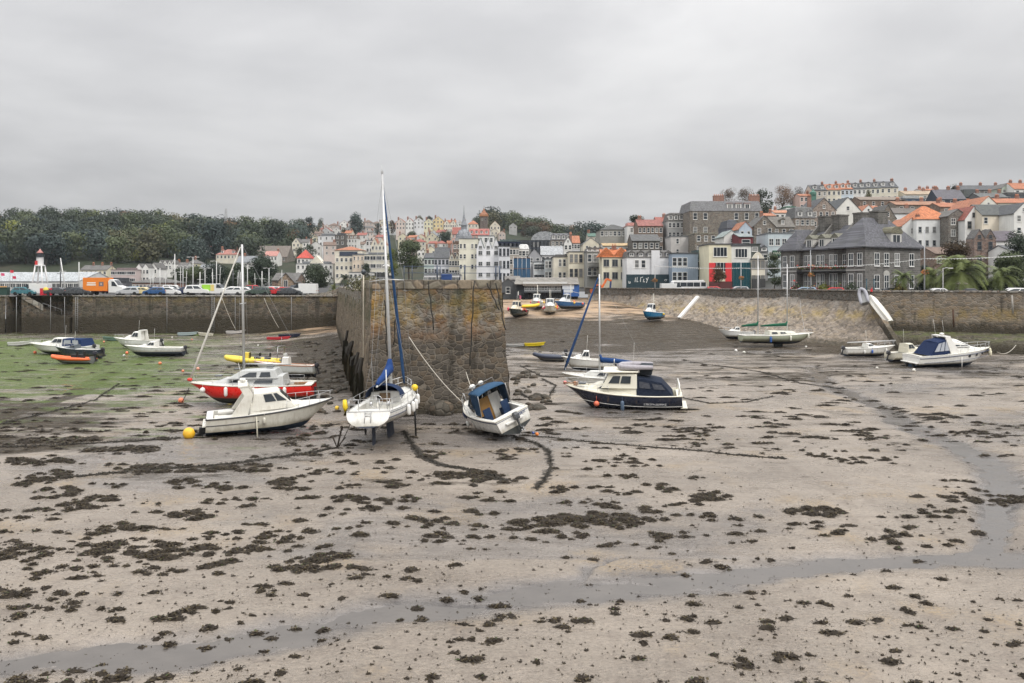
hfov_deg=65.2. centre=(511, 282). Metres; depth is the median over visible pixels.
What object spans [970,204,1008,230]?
house
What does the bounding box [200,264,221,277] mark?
house
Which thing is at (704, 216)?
mansion
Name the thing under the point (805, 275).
window
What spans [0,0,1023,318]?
sky
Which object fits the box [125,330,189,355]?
motor boat
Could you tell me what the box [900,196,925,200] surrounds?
house
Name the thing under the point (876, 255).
window
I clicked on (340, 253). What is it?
attic window
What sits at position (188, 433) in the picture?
buoy
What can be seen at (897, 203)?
house
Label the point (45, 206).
woodland tree
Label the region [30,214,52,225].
woodland tree
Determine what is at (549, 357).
inflatable boat
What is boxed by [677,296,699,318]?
gangway
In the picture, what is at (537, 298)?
fishing boat
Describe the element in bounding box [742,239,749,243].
window
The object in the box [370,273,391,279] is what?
pavilion
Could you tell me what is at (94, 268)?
house
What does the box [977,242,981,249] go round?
window
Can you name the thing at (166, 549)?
seaweed
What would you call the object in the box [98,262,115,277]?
house
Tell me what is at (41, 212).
woodland tree
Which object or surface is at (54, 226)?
woodland tree
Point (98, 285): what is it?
lorry
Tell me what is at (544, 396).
rock
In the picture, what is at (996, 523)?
stream
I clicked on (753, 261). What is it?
window
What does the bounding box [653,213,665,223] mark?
house
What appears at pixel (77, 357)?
inflatable boat
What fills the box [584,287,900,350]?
revetment
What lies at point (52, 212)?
woodland tree
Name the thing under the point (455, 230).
house
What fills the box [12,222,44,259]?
woodland tree
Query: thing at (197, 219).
woodland tree
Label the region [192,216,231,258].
woodland tree
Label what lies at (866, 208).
house
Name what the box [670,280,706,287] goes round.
coach
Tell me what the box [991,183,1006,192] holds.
house
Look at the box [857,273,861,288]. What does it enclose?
window
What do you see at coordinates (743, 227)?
house
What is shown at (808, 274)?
window
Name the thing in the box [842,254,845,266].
window
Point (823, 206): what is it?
house
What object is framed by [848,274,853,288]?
window
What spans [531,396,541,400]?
rock
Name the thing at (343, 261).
hotel
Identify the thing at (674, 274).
window
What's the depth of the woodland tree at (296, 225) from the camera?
561.82 m
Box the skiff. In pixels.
[506,343,524,345]
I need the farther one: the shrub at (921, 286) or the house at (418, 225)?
the house at (418, 225)
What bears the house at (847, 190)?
on the terrain
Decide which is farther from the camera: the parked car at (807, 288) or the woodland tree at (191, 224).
the woodland tree at (191, 224)
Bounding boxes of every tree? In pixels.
[0,217,21,226]
[0,218,17,230]
[0,230,24,262]
[0,240,11,262]
[1,207,22,217]
[1,220,20,231]
[3,224,46,263]
[12,210,36,219]
[12,218,43,233]
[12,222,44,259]
[19,213,45,232]
[20,230,72,265]
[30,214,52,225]
[38,205,59,212]
[38,208,58,215]
[42,206,61,220]
[44,212,64,224]
[44,219,69,235]
[44,233,76,262]
[55,209,89,225]
[55,220,87,234]
[61,231,93,259]
[64,207,84,214]
[69,227,108,256]
[78,220,108,250]
[80,233,117,259]
[81,216,99,223]
[86,209,104,216]
[91,209,122,228]
[100,229,134,255]
[101,233,137,262]
[104,225,117,235]
[108,207,129,214]
[116,209,150,229]
[118,223,145,250]
[124,227,168,262]
[128,250,144,260]
[135,210,156,226]
[143,224,167,235]
[145,216,166,229]
[146,224,185,257]
[151,207,169,222]
[155,214,172,221]
[156,216,188,234]
[161,228,189,254]
[166,212,181,219]
[167,236,210,263]
[169,231,200,258]
[170,267,187,285]
[177,217,199,232]
[179,215,206,239]
[182,213,202,223]
[182,239,210,259]
[182,266,206,284]
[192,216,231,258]
[193,219,219,243]
[201,262,229,285]
[217,214,234,222]
[224,229,249,248]
[225,262,248,286]
[227,220,247,236]
[228,236,266,255]
[233,230,260,255]
[236,216,253,225]
[236,217,268,237]
[245,254,278,286]
[253,235,274,247]
[256,219,288,245]
[259,217,279,228]
[276,234,304,246]
[280,221,311,235]
[281,227,310,241]
[286,228,302,240]
[287,219,315,231]
[288,219,311,231]
[294,228,317,242]
[294,247,303,262]
[302,263,332,287]
[303,244,317,256]
[305,216,318,231]
[316,218,323,230]
[328,281,338,291]
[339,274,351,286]
[348,212,364,232]
[362,263,370,276]
[373,223,381,234]
[387,248,399,274]
[388,220,395,233]
[394,239,423,279]
[436,230,450,242]
[472,217,479,223]
[478,210,506,228]
[479,206,503,228]
[498,214,508,227]
[502,211,524,230]
[520,220,538,237]
[522,226,541,236]
[526,215,552,230]
[536,221,552,231]
[547,224,567,233]
[567,221,586,234]
[569,230,585,245]
[580,220,604,244]
[629,215,643,222]
[710,265,726,287]
[720,188,736,200]
[735,186,753,200]
[753,188,773,212]
[765,253,780,288]
[774,183,793,208]
[789,187,803,205]
[865,190,871,196]
[890,269,915,289]
[913,267,944,289]
[920,264,930,287]
[933,255,987,290]
[939,240,971,271]
[967,263,990,289]
[982,265,1023,290]
[993,249,1023,287]
[1004,230,1023,280]
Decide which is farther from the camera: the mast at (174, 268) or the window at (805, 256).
the mast at (174, 268)
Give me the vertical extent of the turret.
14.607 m
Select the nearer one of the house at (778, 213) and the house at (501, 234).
the house at (778, 213)
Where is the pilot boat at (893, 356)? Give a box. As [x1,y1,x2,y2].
[884,332,917,361]
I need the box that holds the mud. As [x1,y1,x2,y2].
[0,298,1023,682]
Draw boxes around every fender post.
[343,330,348,366]
[345,343,348,374]
[346,341,350,378]
[347,341,353,381]
[348,356,352,384]
[350,355,355,390]
[351,352,359,395]
[353,358,359,401]
[355,357,363,404]
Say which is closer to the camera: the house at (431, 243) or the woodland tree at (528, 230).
the house at (431, 243)
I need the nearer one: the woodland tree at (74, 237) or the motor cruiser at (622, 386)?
the motor cruiser at (622, 386)
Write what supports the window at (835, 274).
in the grey hotel at (878, 237)
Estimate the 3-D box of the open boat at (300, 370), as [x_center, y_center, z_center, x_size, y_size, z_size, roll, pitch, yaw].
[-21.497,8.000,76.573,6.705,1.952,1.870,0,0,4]
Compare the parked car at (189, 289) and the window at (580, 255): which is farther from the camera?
the window at (580, 255)
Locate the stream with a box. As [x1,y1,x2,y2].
[0,367,1023,673]
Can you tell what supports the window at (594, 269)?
in the town house at (591, 268)
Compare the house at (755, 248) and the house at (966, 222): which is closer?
the house at (755, 248)
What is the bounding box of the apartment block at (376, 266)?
[364,252,390,274]
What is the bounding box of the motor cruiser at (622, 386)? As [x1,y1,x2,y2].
[563,359,687,410]
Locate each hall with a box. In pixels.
[257,246,294,262]
[586,230,595,240]
[595,225,624,245]
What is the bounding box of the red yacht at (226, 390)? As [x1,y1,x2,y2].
[187,244,316,403]
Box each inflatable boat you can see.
[51,351,98,363]
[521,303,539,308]
[533,349,567,360]
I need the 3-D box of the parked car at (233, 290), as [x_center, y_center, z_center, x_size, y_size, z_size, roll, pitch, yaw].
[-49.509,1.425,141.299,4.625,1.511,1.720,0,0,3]
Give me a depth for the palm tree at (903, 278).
116.62 m
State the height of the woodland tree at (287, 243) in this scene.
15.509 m
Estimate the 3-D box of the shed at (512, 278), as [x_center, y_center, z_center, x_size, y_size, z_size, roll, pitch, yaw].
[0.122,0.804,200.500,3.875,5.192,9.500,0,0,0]
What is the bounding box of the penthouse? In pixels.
[478,235,494,246]
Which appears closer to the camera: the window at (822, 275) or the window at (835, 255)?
the window at (835, 255)
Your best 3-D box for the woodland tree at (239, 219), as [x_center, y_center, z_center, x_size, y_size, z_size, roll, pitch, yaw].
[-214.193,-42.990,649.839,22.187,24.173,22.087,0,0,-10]
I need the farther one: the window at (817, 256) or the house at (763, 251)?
the house at (763, 251)
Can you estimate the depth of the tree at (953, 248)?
151.33 m
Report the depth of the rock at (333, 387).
67.34 m
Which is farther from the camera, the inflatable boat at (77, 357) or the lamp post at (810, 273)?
the lamp post at (810, 273)
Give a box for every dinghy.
[7,340,31,345]
[102,336,121,340]
[177,332,196,335]
[198,332,212,335]
[226,330,241,333]
[266,336,289,339]
[524,342,544,345]
[869,295,892,323]
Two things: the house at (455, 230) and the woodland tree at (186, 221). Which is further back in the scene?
the woodland tree at (186, 221)
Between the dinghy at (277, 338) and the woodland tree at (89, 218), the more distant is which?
the woodland tree at (89, 218)
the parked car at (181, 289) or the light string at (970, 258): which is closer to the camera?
the light string at (970, 258)
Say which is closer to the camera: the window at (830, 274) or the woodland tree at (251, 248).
the window at (830, 274)
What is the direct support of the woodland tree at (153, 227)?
on the terrain
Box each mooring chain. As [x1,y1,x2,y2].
[0,383,119,423]
[0,436,180,446]
[58,447,330,477]
[399,430,508,480]
[509,434,554,489]
[518,378,556,398]
[521,366,559,377]
[532,435,787,458]
[682,396,773,403]
[690,361,844,388]
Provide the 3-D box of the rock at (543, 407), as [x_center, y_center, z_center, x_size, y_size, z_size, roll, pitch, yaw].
[2.016,8.986,57.306,1.105,0.503,0.822,14,16,16]
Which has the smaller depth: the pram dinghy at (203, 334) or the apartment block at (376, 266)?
the pram dinghy at (203, 334)
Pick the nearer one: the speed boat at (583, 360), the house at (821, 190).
the speed boat at (583, 360)
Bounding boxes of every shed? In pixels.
[0,272,109,290]
[502,279,515,298]
[505,276,519,282]
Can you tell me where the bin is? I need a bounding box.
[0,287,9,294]
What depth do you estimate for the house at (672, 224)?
248.00 m
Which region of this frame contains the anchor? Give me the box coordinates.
[332,426,345,446]
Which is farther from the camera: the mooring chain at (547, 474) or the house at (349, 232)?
the house at (349, 232)
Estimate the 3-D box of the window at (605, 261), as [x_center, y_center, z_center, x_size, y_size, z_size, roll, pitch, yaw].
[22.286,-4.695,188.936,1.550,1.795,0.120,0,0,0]
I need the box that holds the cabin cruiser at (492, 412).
[461,377,530,433]
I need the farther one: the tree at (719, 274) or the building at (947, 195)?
the building at (947, 195)
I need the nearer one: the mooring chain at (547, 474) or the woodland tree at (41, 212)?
the mooring chain at (547, 474)
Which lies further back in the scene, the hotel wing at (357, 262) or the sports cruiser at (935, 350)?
the hotel wing at (357, 262)
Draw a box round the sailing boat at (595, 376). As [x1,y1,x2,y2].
[562,274,643,382]
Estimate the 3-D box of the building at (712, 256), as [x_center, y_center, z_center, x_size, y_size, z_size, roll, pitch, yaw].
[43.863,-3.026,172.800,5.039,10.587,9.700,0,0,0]
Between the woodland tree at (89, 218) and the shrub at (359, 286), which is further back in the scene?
the woodland tree at (89, 218)
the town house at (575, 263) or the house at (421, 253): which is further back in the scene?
the house at (421, 253)
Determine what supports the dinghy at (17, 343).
on the mud
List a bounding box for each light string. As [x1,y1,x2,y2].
[660,266,738,268]
[742,266,808,268]
[812,258,923,266]
[925,255,1023,259]
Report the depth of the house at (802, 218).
232.00 m
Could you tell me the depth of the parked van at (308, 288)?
140.56 m
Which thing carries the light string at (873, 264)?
hanging from the lamp post at (810, 273)
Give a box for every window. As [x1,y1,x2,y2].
[254,379,272,382]
[339,252,356,255]
[468,395,472,408]
[490,386,500,393]
[574,254,577,262]
[574,269,577,276]
[579,254,582,262]
[579,269,582,277]
[587,268,591,275]
[588,254,591,261]
[593,268,596,275]
[603,259,608,266]
[603,272,608,279]
[612,259,617,266]
[612,272,617,279]
[635,260,638,267]
[639,382,650,388]
[641,260,645,267]
[652,384,664,389]
[672,258,676,266]
[672,272,676,280]
[677,258,682,266]
[678,272,681,280]
[680,282,686,286]
[683,258,687,266]
[683,272,686,280]
[687,282,692,286]
[694,282,699,286]
[713,247,726,256]
[713,262,726,271]
[735,249,747,257]
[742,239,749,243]
[751,247,757,251]
[752,260,755,267]
[761,260,764,267]
[769,239,773,245]
[775,239,780,245]
[782,275,786,288]
[783,256,786,267]
[789,274,793,288]
[790,256,793,266]
[804,255,807,265]
[804,274,807,286]
[808,274,811,286]
[816,255,819,267]
[816,274,819,287]
[821,255,823,266]
[821,274,823,286]
[829,254,832,265]
[829,273,832,287]
[834,254,837,264]
[834,273,837,286]
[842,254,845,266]
[842,273,845,289]
[848,253,853,266]
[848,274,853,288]
[856,253,861,266]
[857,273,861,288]
[874,253,879,266]
[874,275,879,288]
[884,253,889,266]
[884,275,888,287]
[894,253,899,266]
[909,253,914,266]
[909,275,913,288]
[951,218,955,224]
[951,230,955,236]
[967,221,971,228]
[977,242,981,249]
[988,242,992,249]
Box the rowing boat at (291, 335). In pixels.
[279,333,300,337]
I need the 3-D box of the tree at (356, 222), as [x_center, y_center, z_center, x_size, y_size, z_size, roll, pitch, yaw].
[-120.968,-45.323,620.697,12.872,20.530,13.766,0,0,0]
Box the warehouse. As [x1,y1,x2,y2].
[527,248,541,276]
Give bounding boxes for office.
[131,278,185,287]
[510,247,519,275]
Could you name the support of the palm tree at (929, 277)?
on the terrain
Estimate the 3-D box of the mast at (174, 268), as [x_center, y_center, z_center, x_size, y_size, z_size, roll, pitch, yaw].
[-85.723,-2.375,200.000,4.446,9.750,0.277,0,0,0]
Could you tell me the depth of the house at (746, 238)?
190.00 m
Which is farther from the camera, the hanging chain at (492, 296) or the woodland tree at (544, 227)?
the woodland tree at (544, 227)
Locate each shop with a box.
[423,273,461,279]
[533,261,543,276]
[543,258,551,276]
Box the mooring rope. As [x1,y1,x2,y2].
[409,337,462,402]
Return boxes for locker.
[441,274,451,279]
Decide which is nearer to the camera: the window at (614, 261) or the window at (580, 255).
the window at (614, 261)
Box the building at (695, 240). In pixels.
[687,233,717,252]
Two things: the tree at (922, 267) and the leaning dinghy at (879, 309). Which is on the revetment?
the leaning dinghy at (879, 309)
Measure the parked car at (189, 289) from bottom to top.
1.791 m
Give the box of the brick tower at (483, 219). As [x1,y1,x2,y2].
[480,209,487,228]
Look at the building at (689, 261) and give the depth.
177.00 m
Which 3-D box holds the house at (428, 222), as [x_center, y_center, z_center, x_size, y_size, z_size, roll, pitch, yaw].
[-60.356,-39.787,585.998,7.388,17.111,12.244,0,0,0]
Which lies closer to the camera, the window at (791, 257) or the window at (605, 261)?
the window at (791, 257)
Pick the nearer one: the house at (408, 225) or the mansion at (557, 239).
the mansion at (557, 239)
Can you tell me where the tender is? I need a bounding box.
[857,287,869,305]
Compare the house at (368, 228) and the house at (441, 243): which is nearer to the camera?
the house at (441, 243)
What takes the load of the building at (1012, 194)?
on the terrain
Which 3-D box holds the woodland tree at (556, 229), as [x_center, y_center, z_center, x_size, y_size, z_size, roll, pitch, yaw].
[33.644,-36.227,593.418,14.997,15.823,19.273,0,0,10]
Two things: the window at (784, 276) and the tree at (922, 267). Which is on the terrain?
the tree at (922, 267)
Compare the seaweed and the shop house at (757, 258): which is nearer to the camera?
the seaweed
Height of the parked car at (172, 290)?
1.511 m
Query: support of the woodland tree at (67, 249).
on the terrain
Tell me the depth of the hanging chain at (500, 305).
54.82 m
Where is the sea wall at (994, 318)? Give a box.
[868,290,1023,354]
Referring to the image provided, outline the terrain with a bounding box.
[0,229,998,295]
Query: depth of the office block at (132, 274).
305.00 m
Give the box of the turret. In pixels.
[810,189,815,200]
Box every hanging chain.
[384,300,387,355]
[393,287,397,344]
[428,281,433,329]
[469,281,474,365]
[487,283,499,309]
[495,283,505,329]
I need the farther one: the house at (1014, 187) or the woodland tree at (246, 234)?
the woodland tree at (246, 234)
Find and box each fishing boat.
[507,291,528,316]
[530,285,544,308]
[542,298,557,313]
[555,285,584,308]
[643,294,664,319]
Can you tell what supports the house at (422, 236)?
on the terrain
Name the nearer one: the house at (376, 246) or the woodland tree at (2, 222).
the house at (376, 246)
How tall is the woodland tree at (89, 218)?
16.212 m
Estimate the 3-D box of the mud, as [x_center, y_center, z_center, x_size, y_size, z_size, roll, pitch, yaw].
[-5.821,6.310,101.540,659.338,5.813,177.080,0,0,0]
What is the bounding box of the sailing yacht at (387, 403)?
[343,171,419,445]
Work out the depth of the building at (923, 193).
317.13 m
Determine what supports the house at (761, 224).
on the terrain
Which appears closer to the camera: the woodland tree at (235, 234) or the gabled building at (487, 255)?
the gabled building at (487, 255)
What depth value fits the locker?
56.21 m
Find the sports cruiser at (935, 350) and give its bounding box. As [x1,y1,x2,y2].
[900,320,991,367]
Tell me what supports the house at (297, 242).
on the terrain
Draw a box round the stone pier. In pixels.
[336,280,510,413]
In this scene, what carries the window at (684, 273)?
in the building at (689, 261)
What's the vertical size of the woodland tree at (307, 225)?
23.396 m
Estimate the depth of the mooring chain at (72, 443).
44.64 m
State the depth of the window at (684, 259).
176.97 m
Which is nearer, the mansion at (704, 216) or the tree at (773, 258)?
the tree at (773, 258)
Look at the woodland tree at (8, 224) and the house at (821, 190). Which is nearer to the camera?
the house at (821, 190)
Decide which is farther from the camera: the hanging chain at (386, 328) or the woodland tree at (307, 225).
the woodland tree at (307, 225)
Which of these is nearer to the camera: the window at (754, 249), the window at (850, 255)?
the window at (850, 255)
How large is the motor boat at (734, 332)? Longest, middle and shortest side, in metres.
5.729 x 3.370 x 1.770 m
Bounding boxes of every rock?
[323,379,331,382]
[329,389,338,393]
[330,385,341,389]
[510,376,520,379]
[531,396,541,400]
[532,406,541,409]
[534,404,546,409]
[541,394,550,398]
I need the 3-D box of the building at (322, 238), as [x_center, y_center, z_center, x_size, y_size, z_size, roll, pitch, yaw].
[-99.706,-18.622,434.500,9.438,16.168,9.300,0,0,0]
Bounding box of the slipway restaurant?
[515,277,578,299]
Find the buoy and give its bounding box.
[183,427,195,438]
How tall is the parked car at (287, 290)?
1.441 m
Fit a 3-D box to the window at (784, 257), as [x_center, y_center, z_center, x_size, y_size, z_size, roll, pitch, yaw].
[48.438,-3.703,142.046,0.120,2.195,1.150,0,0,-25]
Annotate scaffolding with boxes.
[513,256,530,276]
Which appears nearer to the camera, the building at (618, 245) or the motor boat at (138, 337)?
the motor boat at (138, 337)
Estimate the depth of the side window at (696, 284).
162.83 m
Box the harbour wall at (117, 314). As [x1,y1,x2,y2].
[0,286,346,333]
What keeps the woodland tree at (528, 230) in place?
on the terrain
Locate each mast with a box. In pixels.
[60,258,65,287]
[76,272,81,286]
[162,254,177,285]
[224,208,227,222]
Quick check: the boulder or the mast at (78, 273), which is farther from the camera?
the mast at (78, 273)
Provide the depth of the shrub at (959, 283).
110.60 m
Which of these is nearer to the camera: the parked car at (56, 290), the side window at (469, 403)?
the side window at (469, 403)
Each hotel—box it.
[295,255,334,282]
[335,247,365,282]
[777,210,923,289]
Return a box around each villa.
[136,263,154,279]
[152,263,166,277]
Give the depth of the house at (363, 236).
497.78 m
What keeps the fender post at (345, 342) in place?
attached to the stone pier
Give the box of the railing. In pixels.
[404,265,499,279]
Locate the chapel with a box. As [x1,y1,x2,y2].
[271,273,304,286]
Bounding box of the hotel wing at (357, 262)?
[352,253,363,271]
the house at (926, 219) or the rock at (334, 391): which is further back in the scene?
the house at (926, 219)
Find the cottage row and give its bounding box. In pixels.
[159,260,178,276]
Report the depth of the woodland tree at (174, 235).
460.44 m
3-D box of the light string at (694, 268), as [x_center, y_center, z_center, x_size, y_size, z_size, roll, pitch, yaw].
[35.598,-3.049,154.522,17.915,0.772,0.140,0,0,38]
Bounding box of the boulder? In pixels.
[428,400,453,415]
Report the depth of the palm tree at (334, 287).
149.93 m
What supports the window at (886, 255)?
in the grey hotel at (878, 237)
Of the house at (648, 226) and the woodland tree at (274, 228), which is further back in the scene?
the woodland tree at (274, 228)
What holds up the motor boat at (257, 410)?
on the mud
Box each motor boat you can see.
[29,333,99,353]
[55,342,106,357]
[114,320,164,346]
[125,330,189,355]
[198,363,332,436]
[719,324,755,338]
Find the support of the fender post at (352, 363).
attached to the stone pier
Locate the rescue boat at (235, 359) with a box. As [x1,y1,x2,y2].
[224,338,287,363]
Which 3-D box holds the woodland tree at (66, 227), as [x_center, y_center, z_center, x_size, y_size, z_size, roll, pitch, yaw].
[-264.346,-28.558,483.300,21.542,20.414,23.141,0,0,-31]
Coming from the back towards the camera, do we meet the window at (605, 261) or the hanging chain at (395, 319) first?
the window at (605, 261)
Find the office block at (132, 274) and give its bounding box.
[110,268,140,280]
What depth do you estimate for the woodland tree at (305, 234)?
513.46 m
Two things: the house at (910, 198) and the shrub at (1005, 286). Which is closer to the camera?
the shrub at (1005, 286)
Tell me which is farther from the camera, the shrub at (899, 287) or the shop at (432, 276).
the shop at (432, 276)
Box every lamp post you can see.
[361,269,365,355]
[739,275,743,288]
[807,250,814,288]
[921,230,929,289]
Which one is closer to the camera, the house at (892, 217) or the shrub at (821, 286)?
the shrub at (821, 286)
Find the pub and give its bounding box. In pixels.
[622,250,671,287]
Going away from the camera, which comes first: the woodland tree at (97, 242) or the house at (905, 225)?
the house at (905, 225)
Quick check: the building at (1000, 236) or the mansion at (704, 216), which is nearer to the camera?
the building at (1000, 236)
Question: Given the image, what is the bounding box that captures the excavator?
[590,278,611,292]
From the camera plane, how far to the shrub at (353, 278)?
86.79 m
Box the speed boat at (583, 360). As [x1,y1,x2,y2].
[561,335,616,369]
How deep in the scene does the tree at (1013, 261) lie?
119.01 m
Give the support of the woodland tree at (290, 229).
on the terrain
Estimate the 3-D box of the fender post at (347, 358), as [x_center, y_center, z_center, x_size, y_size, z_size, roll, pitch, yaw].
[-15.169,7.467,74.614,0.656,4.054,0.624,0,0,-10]
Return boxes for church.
[455,213,471,240]
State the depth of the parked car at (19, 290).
140.21 m
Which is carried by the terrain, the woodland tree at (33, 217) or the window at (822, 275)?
the woodland tree at (33, 217)
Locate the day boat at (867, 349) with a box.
[839,340,895,355]
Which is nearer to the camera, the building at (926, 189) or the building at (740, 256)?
the building at (740, 256)
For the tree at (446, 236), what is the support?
on the terrain
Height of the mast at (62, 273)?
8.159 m
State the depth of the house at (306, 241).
475.00 m
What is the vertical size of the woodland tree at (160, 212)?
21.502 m
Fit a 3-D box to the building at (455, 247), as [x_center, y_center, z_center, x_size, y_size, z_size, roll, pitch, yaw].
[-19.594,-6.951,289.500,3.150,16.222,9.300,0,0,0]
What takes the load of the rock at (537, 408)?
on the mud
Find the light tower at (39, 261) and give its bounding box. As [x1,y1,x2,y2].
[31,249,48,283]
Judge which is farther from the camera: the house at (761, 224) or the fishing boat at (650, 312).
the house at (761, 224)
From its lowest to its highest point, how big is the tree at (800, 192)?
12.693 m
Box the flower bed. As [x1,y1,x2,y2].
[790,280,841,288]
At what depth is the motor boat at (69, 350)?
94.79 m
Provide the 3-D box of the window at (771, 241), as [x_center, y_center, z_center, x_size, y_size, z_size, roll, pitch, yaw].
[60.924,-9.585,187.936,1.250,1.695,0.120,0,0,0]
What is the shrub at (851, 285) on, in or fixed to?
on the terrain
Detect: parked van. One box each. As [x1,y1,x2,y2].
[21,284,51,294]
[199,284,225,294]
[291,284,317,294]
[660,283,682,287]
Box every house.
[80,263,94,271]
[89,263,103,271]
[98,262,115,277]
[177,259,192,269]
[190,256,203,265]
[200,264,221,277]
[215,246,240,263]
[236,253,257,268]
[265,248,281,266]
[292,238,302,257]
[297,250,313,262]
[301,238,312,250]
[309,239,321,257]
[314,230,323,236]
[323,226,333,233]
[323,239,335,263]
[329,221,339,228]
[332,226,341,234]
[339,220,348,227]
[344,229,354,234]
[347,235,359,248]
[357,233,368,241]
[360,239,366,249]
[363,218,372,227]
[365,226,373,234]
[366,240,372,253]
[367,229,373,239]
[371,238,388,253]
[375,233,387,242]
[379,225,388,234]
[389,226,395,234]
[396,217,404,239]
[398,231,407,248]
[405,216,412,234]
[407,235,419,239]
[413,216,424,235]
[414,236,425,249]
[416,249,424,263]
[419,232,425,240]
[424,217,432,236]
[424,243,434,252]
[424,249,433,273]
[426,230,438,243]
[428,241,437,248]
[433,215,444,230]
[434,243,450,272]
[436,228,447,234]
[437,241,446,246]
[443,218,449,230]
[449,252,458,273]
[450,218,457,230]
[452,227,460,252]
[468,221,478,228]
[490,221,499,232]
[491,229,497,240]
[498,229,505,240]
[509,223,516,234]
[519,244,528,257]
[551,254,567,276]
[562,233,572,253]
[566,251,583,286]
[569,233,579,250]
[581,238,599,250]
[584,246,602,287]
[595,244,625,287]
[627,234,659,250]
[633,215,662,249]
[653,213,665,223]
[662,213,682,249]
[714,230,734,242]
[718,220,736,234]
[731,221,752,234]
[732,233,753,243]
[746,244,760,257]
[749,211,775,243]
[750,252,765,287]
[760,245,767,280]
[763,209,775,216]
[767,217,794,232]
[768,206,786,216]
[785,207,814,230]
[792,192,809,206]
[802,194,836,227]
[804,181,827,199]
[823,181,841,201]
[829,197,861,224]
[838,180,852,199]
[850,180,866,197]
[852,197,901,206]
[858,204,872,211]
[862,179,879,196]
[872,204,896,221]
[876,178,898,196]
[886,197,945,208]
[891,203,915,219]
[892,217,912,237]
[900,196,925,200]
[901,206,940,249]
[920,247,948,275]
[928,198,967,211]
[938,209,962,246]
[947,196,996,210]
[957,206,975,245]
[966,229,995,278]
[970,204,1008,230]
[988,245,1023,282]
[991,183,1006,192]
[992,194,1023,203]
[998,202,1023,235]
[1006,180,1023,192]
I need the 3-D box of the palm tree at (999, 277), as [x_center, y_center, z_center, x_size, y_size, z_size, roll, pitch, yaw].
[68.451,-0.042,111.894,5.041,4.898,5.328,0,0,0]
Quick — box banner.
[40,287,51,294]
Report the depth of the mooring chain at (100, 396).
58.21 m
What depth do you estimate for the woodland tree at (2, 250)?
401.46 m
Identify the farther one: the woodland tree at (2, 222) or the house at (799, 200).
the woodland tree at (2, 222)
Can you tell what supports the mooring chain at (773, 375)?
on the mud
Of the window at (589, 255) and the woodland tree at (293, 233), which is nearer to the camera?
the window at (589, 255)
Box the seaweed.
[0,341,1023,682]
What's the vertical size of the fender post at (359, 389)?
4.229 m
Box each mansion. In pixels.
[550,233,568,245]
[679,194,761,235]
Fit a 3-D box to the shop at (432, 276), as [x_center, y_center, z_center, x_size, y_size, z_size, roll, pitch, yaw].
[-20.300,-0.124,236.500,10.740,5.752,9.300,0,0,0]
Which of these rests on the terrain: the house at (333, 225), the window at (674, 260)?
the house at (333, 225)
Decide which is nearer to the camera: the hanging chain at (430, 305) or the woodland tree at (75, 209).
the hanging chain at (430, 305)
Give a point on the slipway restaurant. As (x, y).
(551, 287)
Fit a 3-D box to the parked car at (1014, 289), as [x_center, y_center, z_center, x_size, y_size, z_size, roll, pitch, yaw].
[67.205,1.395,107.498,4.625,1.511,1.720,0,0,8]
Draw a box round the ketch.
[738,263,813,346]
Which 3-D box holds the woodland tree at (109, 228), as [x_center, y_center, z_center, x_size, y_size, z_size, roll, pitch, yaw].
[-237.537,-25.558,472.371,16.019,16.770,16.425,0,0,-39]
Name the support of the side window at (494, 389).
in the cabin cruiser at (492, 412)
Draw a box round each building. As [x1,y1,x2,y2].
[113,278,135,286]
[318,234,334,258]
[335,233,346,248]
[348,272,375,286]
[453,241,458,255]
[458,238,479,279]
[476,237,498,279]
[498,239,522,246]
[498,246,510,281]
[517,231,552,253]
[540,246,562,260]
[599,243,627,250]
[665,236,688,252]
[668,253,698,282]
[687,233,717,252]
[691,250,698,279]
[698,243,731,288]
[731,243,751,287]
[756,233,792,277]
[777,206,795,210]
[898,187,938,199]
[914,186,933,190]
[925,186,965,202]
[951,182,996,192]
[960,189,976,198]
[968,189,1008,198]
[992,231,1018,245]
[1002,192,1023,197]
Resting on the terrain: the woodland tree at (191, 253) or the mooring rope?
the woodland tree at (191, 253)
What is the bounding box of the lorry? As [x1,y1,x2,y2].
[83,278,125,294]
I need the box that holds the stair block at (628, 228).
[623,223,633,242]
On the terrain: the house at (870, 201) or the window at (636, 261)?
the house at (870, 201)
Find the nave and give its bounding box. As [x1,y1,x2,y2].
[469,229,489,237]
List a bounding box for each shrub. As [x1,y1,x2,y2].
[342,276,361,289]
[346,276,377,291]
[354,275,378,291]
[818,283,827,288]
[845,282,859,289]
[890,283,908,289]
[914,283,927,289]
[955,281,966,289]
[975,278,997,290]
[990,277,1017,290]
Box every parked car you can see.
[11,287,38,294]
[43,287,67,294]
[64,287,94,294]
[115,287,138,294]
[137,287,155,294]
[142,287,165,294]
[158,287,180,294]
[162,285,180,288]
[178,287,195,294]
[183,285,209,294]
[221,287,241,294]
[239,287,255,294]
[245,287,270,294]
[246,285,258,294]
[262,287,279,294]
[277,287,302,294]
[730,286,748,288]
[798,287,815,288]
[828,287,844,289]
[930,288,946,289]
[962,288,978,290]
[1001,288,1023,290]
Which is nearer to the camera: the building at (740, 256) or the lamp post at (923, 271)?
the lamp post at (923, 271)
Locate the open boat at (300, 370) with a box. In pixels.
[254,356,320,376]
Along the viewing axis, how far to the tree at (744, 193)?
299.28 m
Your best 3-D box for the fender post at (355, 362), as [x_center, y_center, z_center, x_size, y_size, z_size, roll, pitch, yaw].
[-12.313,7.532,62.962,0.655,4.211,0.626,0,0,-11]
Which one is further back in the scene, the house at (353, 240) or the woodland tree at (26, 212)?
the woodland tree at (26, 212)
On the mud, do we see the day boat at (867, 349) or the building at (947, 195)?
the day boat at (867, 349)

